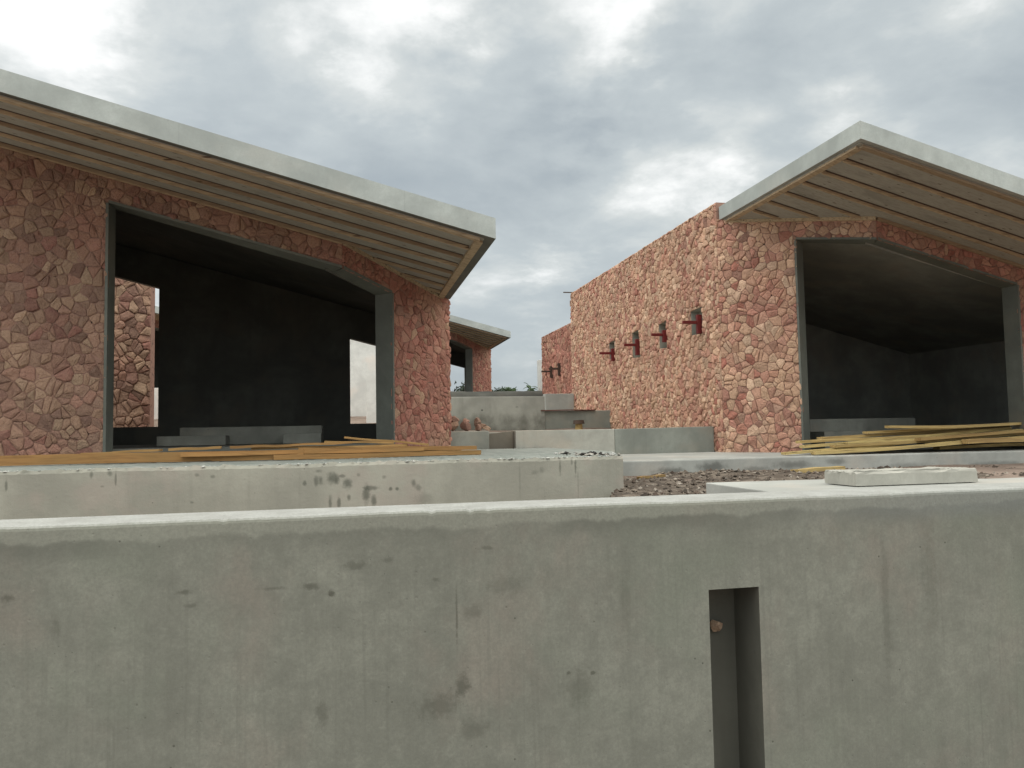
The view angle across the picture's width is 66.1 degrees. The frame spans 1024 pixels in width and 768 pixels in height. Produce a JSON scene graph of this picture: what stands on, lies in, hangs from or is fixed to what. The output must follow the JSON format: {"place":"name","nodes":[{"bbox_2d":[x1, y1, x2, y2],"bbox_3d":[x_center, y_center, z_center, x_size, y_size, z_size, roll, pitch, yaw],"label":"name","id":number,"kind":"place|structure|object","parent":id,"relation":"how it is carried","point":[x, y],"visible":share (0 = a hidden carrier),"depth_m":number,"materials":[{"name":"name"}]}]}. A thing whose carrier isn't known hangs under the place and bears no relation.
{"place":"outdoors","nodes":[
{"label":"outdoors","id":0,"kind":"place"},
{"bbox_2d":[154,306,158,387],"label":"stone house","id":1,"kind":"structure","parent":0,"point":[156,346],"depth_m":35.20,"materials":[{"name":"stone"}]},
{"bbox_2d":[0,448,623,519],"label":"terrace","id":2,"kind":"structure","parent":0,"point":[51,491],"depth_m":8.28,"materials":[{"name":"concrete"}]},
{"bbox_2d":[80,449,162,453],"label":"plank","id":3,"kind":"object","parent":2,"relation":"on","point":[143,450],"visible":0.76,"depth_m":9.54,"materials":[{"name":"brown wood"}]},
{"bbox_2d":[0,449,303,465],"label":"plank","id":4,"kind":"object","parent":2,"relation":"on","point":[48,459],"visible":0.9,"depth_m":9.33,"materials":[{"name":"brown wood"}]},
{"bbox_2d":[0,69,495,455],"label":"stone house","id":5,"kind":"structure","parent":2,"relation":"on","point":[279,281],"depth_m":10.62,"materials":[{"name":"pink stone"}]},
{"bbox_2d":[0,451,620,471],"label":"rubble","id":6,"kind":"object","parent":2,"relation":"on","point":[589,454],"visible":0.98,"depth_m":9.00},
{"bbox_2d":[273,450,480,459],"bbox_3d":[-1.662,0.900,10.001,2.627,0.066,0.122,0,-4,-20],"label":"plank","id":7,"kind":"object","parent":2,"relation":"on","point":[371,455],"visible":0.98,"depth_m":9.92,"materials":[{"name":"brown wood"}]},
{"bbox_2d":[180,447,423,456],"bbox_3d":[-2.551,0.846,9.788,2.915,0.049,0.118,0,-4,-15],"label":"plank","id":8,"kind":"object","parent":7,"relation":"on","point":[296,452],"visible":1,"depth_m":9.72,"materials":[{"name":"brown wood"}]},
{"bbox_2d":[298,446,476,449],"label":"plank","id":9,"kind":"object","parent":7,"relation":"on","point":[430,448],"visible":0.7,"depth_m":10.26,"materials":[{"name":"brown wood"}]},
{"bbox_2d":[251,444,406,449],"bbox_3d":[-2.339,0.812,10.172,1.960,0.035,0.131,0,-4,-14],"label":"plank","id":10,"kind":"object","parent":9,"relation":"on","point":[291,447],"visible":0.78,"depth_m":10.10,"materials":[{"name":"brown wood"}]},
{"bbox_2d":[230,444,290,448],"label":"plank","id":11,"kind":"object","parent":10,"relation":"on","point":[253,446],"visible":0.99,"depth_m":9.84,"materials":[{"name":"brown wood"}]},
{"bbox_2d":[291,441,351,445],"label":"plank","id":12,"kind":"object","parent":10,"relation":"on","point":[332,443],"visible":0.98,"depth_m":10.05,"materials":[{"name":"brown wood"}]},
{"bbox_2d":[344,436,428,445],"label":"plank","id":13,"kind":"object","parent":9,"relation":"on","point":[380,440],"visible":0.99,"depth_m":10.33,"materials":[{"name":"brown wood"}]},
{"bbox_2d":[324,441,393,443],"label":"plank","id":14,"kind":"object","parent":13,"relation":"on","point":[362,442],"visible":0.85,"depth_m":10.26,"materials":[{"name":"brown wood"}]},
{"bbox_2d":[317,450,444,453],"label":"plank","id":15,"kind":"object","parent":2,"relation":"on","point":[376,452],"visible":0.02,"depth_m":10.33,"materials":[{"name":"brown wood"}]},
{"bbox_2d":[168,446,221,450],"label":"plank","id":16,"kind":"object","parent":15,"relation":"on","point":[195,448],"visible":1,"depth_m":9.73,"materials":[{"name":"brown wood"}]},
{"bbox_2d":[450,391,542,396],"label":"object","id":17,"kind":"structure","parent":0,"point":[491,393],"depth_m":27.66,"materials":[{"name":"grey concrete"}]},
{"bbox_2d":[0,0,1023,391],"label":"sky","id":18,"kind":"structure","parent":0,"point":[590,131],"materials":[{"name":"grey"}]},
{"bbox_2d":[524,382,537,390],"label":"palm tree","id":19,"kind":"object","parent":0,"point":[530,388],"visible":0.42,"depth_m":92.59,"materials":[{"name":"green plant"}]},
{"bbox_2d":[154,416,1023,481],"bbox_3d":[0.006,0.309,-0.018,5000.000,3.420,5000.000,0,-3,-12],"label":"ground","id":20,"kind":"structure","parent":0,"point":[1017,469],"depth_m":11.71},
{"bbox_2d":[113,278,154,426],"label":"stone wall","id":21,"kind":"structure","parent":20,"relation":"on","point":[134,347],"depth_m":18.25,"materials":[{"name":"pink stone"}]},
{"bbox_2d":[154,388,157,418],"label":"rendered wall","id":22,"kind":"structure","parent":20,"relation":"on","point":[155,403],"depth_m":22.42,"materials":[{"name":"white paint"}]},
{"bbox_2d":[350,339,375,415],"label":"rendered wall","id":23,"kind":"structure","parent":20,"relation":"on","point":[362,363],"depth_m":23.63,"materials":[{"name":"white paint"}]},
{"bbox_2d":[366,381,375,422],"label":"stair wall","id":24,"kind":"structure","parent":20,"relation":"on","point":[370,402],"depth_m":21.68,"materials":[{"name":"white paint"}]},
{"bbox_2d":[451,431,488,448],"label":"step wall","id":25,"kind":"structure","parent":20,"relation":"on","point":[479,439],"depth_m":13.73,"materials":[{"name":"concrete"}]},
{"bbox_2d":[451,421,458,430],"bbox_3d":[-1.032,0.741,13.786,0.211,0.179,0.143,-3,-4,29],"label":"stone","id":26,"kind":"object","parent":25,"relation":"on","point":[455,425],"visible":0.7,"depth_m":13.74,"materials":[{"name":"pink stone"}]},
{"bbox_2d":[451,416,459,421],"bbox_3d":[-1.021,0.642,13.897,0.171,0.159,0.136,-2,-4,20],"label":"stone","id":27,"kind":"object","parent":26,"relation":"on","point":[454,418],"visible":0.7,"depth_m":13.86,"materials":[{"name":"pink stone"}]},
{"bbox_2d":[460,421,470,430],"bbox_3d":[-0.828,0.742,13.834,0.208,0.176,0.166,-3,-4,32],"label":"stone","id":28,"kind":"object","parent":25,"relation":"on","point":[465,425],"visible":1,"depth_m":13.77,"materials":[{"name":"pink stone"}]},
{"bbox_2d":[475,424,481,430],"bbox_3d":[-0.582,0.766,13.898,0.113,0.126,0.112,-4,-5,45],"label":"stone","id":29,"kind":"object","parent":25,"relation":"on","point":[478,427],"visible":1,"depth_m":13.86,"materials":[{"name":"pink stone"}]},
{"bbox_2d":[474,417,480,426],"bbox_3d":[-0.618,0.682,13.952,0.130,0.192,0.136,2,-4,-38],"label":"stone","id":30,"kind":"object","parent":29,"relation":"on","point":[477,420],"visible":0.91,"depth_m":13.92,"materials":[{"name":"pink stone"}]},
{"bbox_2d":[454,381,504,391],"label":"tree","id":31,"kind":"object","parent":20,"relation":"on","point":[462,388],"visible":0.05,"depth_m":60.07,"materials":[{"name":"green plant"}]},
{"bbox_2d":[449,315,510,391],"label":"stone house","id":32,"kind":"structure","parent":20,"relation":"on","point":[472,344],"depth_m":33.14,"materials":[{"name":"stone"}]},
{"bbox_2d":[451,396,544,430],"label":"retaining wall","id":33,"kind":"structure","parent":20,"relation":"on","point":[508,413],"depth_m":19.91,"materials":[{"name":"concrete"}]},
{"bbox_2d":[489,431,513,448],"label":"step wall","id":34,"kind":"structure","parent":20,"relation":"on","point":[501,440],"depth_m":13.94,"materials":[{"name":"brown concrete"}]},
{"bbox_2d":[501,387,516,390],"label":"tree","id":35,"kind":"object","parent":20,"relation":"on","point":[509,389],"visible":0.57,"depth_m":91.58,"materials":[{"name":"green plant"}]},
{"bbox_2d":[0,482,1023,767],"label":"retaining wall","id":36,"kind":"structure","parent":20,"relation":"on","point":[850,628],"depth_m":3.39,"materials":[{"name":"concrete"}]},
{"bbox_2d":[706,477,1023,493],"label":"slab","id":37,"kind":"structure","parent":36,"relation":"on","point":[755,486],"depth_m":4.38,"materials":[{"name":"concrete"}]},
{"bbox_2d":[824,467,977,485],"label":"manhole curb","id":38,"kind":"structure","parent":37,"relation":"on","point":[884,476],"depth_m":4.28,"materials":[{"name":"concrete"}]},
{"bbox_2d":[537,360,541,390],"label":"rendered wall","id":39,"kind":"structure","parent":20,"relation":"on","point":[539,373],"depth_m":29.53,"materials":[{"name":"white paint"}]},
{"bbox_2d":[543,394,573,410],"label":"concrete block","id":40,"kind":"structure","parent":20,"relation":"on","point":[565,402],"depth_m":23.70,"materials":[{"name":"grey concrete"}]},
{"bbox_2d":[514,429,614,452],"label":"step wall","id":41,"kind":"structure","parent":20,"relation":"on","point":[595,439],"depth_m":14.05,"materials":[{"name":"concrete"}]},
{"bbox_2d":[545,410,610,428],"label":"retaining wall","id":42,"kind":"structure","parent":20,"relation":"on","point":[566,419],"depth_m":20.36,"materials":[{"name":"concrete"}]},
{"bbox_2d":[541,409,595,410],"bbox_3d":[1.448,0.673,20.293,1.472,0.031,0.128,0,-4,-13],"label":"board","id":43,"kind":"object","parent":42,"relation":"on","point":[567,409],"visible":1,"depth_m":20.25,"materials":[{"name":"wood"}]},
{"bbox_2d":[614,426,713,453],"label":"step wall","id":44,"kind":"structure","parent":20,"relation":"on","point":[663,440],"depth_m":14.48,"materials":[{"name":"concrete"}]},
{"bbox_2d":[541,121,1023,451],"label":"stone house","id":45,"kind":"structure","parent":20,"relation":"on","point":[858,277],"depth_m":14.93,"materials":[{"name":"pink stone"}]},
{"bbox_2d":[610,465,1023,496],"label":"gravel","id":46,"kind":"structure","parent":20,"relation":"on","point":[668,484],"depth_m":9.68,"materials":[{"name":"grey gravel"}]},
{"bbox_2d":[636,474,665,478],"bbox_3d":[1.844,1.226,10.407,0.448,0.038,0.091,0,-3,-32],"label":"wood scrap","id":47,"kind":"object","parent":46,"relation":"on","point":[659,475],"visible":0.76,"depth_m":10.38,"materials":[{"name":"brown wood"}]},
{"bbox_2d":[790,466,845,472],"bbox_3d":[4.192,1.171,10.782,0.953,0.058,0.151,0,-4,-30],"label":"wood scrap","id":48,"kind":"object","parent":46,"relation":"on","point":[811,469],"visible":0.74,"depth_m":10.72,"materials":[{"name":"brown wood"}]},
{"bbox_2d":[617,449,1023,475],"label":"terrace","id":49,"kind":"structure","parent":0,"point":[643,464],"depth_m":11.98,"materials":[{"name":"concrete"}]},
{"bbox_2d":[820,445,907,450],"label":"plank","id":50,"kind":"object","parent":49,"relation":"on","point":[857,448],"visible":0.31,"depth_m":12.28,"materials":[{"name":"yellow wood"}]},
{"bbox_2d":[781,429,1022,454],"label":"plank","id":51,"kind":"object","parent":49,"relation":"on","point":[795,452],"visible":0.48,"depth_m":12.30,"materials":[{"name":"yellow wood"}]},
{"bbox_2d":[830,433,1023,447],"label":"plank","id":52,"kind":"object","parent":51,"relation":"on","point":[907,442],"visible":0.85,"depth_m":12.60,"materials":[{"name":"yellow wood"}]},
{"bbox_2d":[844,439,914,443],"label":"plank","id":53,"kind":"object","parent":52,"relation":"on","point":[879,441],"visible":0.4,"depth_m":12.60,"materials":[{"name":"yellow wood"}]},
{"bbox_2d":[915,429,1023,440],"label":"plank","id":54,"kind":"object","parent":52,"relation":"on","point":[967,435],"visible":1,"depth_m":12.72,"materials":[{"name":"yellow wood"}]},
{"bbox_2d":[885,422,1021,427],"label":"plank","id":55,"kind":"object","parent":51,"relation":"on","point":[975,425],"visible":0.98,"depth_m":13.03,"materials":[{"name":"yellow wood"}]},
{"label":"plank","id":56,"kind":"object","parent":51,"relation":"on","visible":0},
{"bbox_2d":[799,427,1011,447],"bbox_3d":[7.122,0.837,13.125,5.322,0.062,0.146,-4,-3,-16],"label":"plank","id":57,"kind":"object","parent":56,"relation":"on","point":[913,437],"visible":0.8,"depth_m":12.95,"materials":[{"name":"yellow wood"}]},
{"bbox_2d":[795,435,925,442],"bbox_3d":[5.688,0.894,12.815,2.260,0.048,0.160,-2,-3,-11],"label":"plank","id":58,"kind":"object","parent":57,"relation":"on","point":[837,439],"visible":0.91,"depth_m":12.70,"materials":[{"name":"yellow wood"}]},
{"bbox_2d":[816,426,1008,438],"bbox_3d":[7.377,0.783,13.408,4.919,0.067,0.142,-3,-3,-14],"label":"plank","id":59,"kind":"object","parent":58,"relation":"on","point":[868,435],"visible":0.69,"depth_m":13.13,"materials":[{"name":"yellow wood"}]},
{"bbox_2d":[862,427,972,433],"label":"plank","id":60,"kind":"object","parent":59,"relation":"on","point":[891,431],"visible":0.58,"depth_m":13.02,"materials":[{"name":"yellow wood"}]},
{"bbox_2d":[842,427,1004,435],"bbox_3d":[7.689,0.780,13.372,4.524,0.058,0.120,-2,-3,-11],"label":"plank","id":61,"kind":"object","parent":59,"relation":"on","point":[927,432],"visible":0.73,"depth_m":13.18,"materials":[{"name":"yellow wood"}]},
{"bbox_2d":[811,437,1015,454],"bbox_3d":[6.576,0.967,12.463,4.083,0.064,0.140,-3,-3,-13],"label":"plank","id":62,"kind":"object","parent":49,"relation":"on","point":[881,449],"visible":0.75,"depth_m":12.22,"materials":[{"name":"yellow wood"}]},
{"bbox_2d":[925,436,1023,443],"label":"plank","id":63,"kind":"object","parent":62,"relation":"on","point":[961,440],"visible":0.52,"depth_m":12.54,"materials":[{"name":"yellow wood"}]},
{"bbox_2d":[962,437,1023,443],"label":"plank","id":64,"kind":"object","parent":62,"relation":"on","point":[988,440],"visible":1,"depth_m":12.52,"materials":[{"name":"yellow wood"}]},
{"bbox_2d":[933,443,1023,449],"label":"plank","id":65,"kind":"object","parent":49,"relation":"on","point":[978,445],"visible":0.98,"depth_m":12.94,"materials":[{"name":"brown wood"}]},
{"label":"terrace","id":66,"kind":"structure","parent":0,"visible":0},
{"bbox_2d":[573,420,584,429],"bbox_3d":[1.701,1.053,20.039,0.300,0.270,0.292,0,-3,-12],"label":"pipe stub","id":67,"kind":"object","parent":66,"relation":"on","point":[578,424],"visible":0.83,"depth_m":19.95,"materials":[{"name":"brown metal"}]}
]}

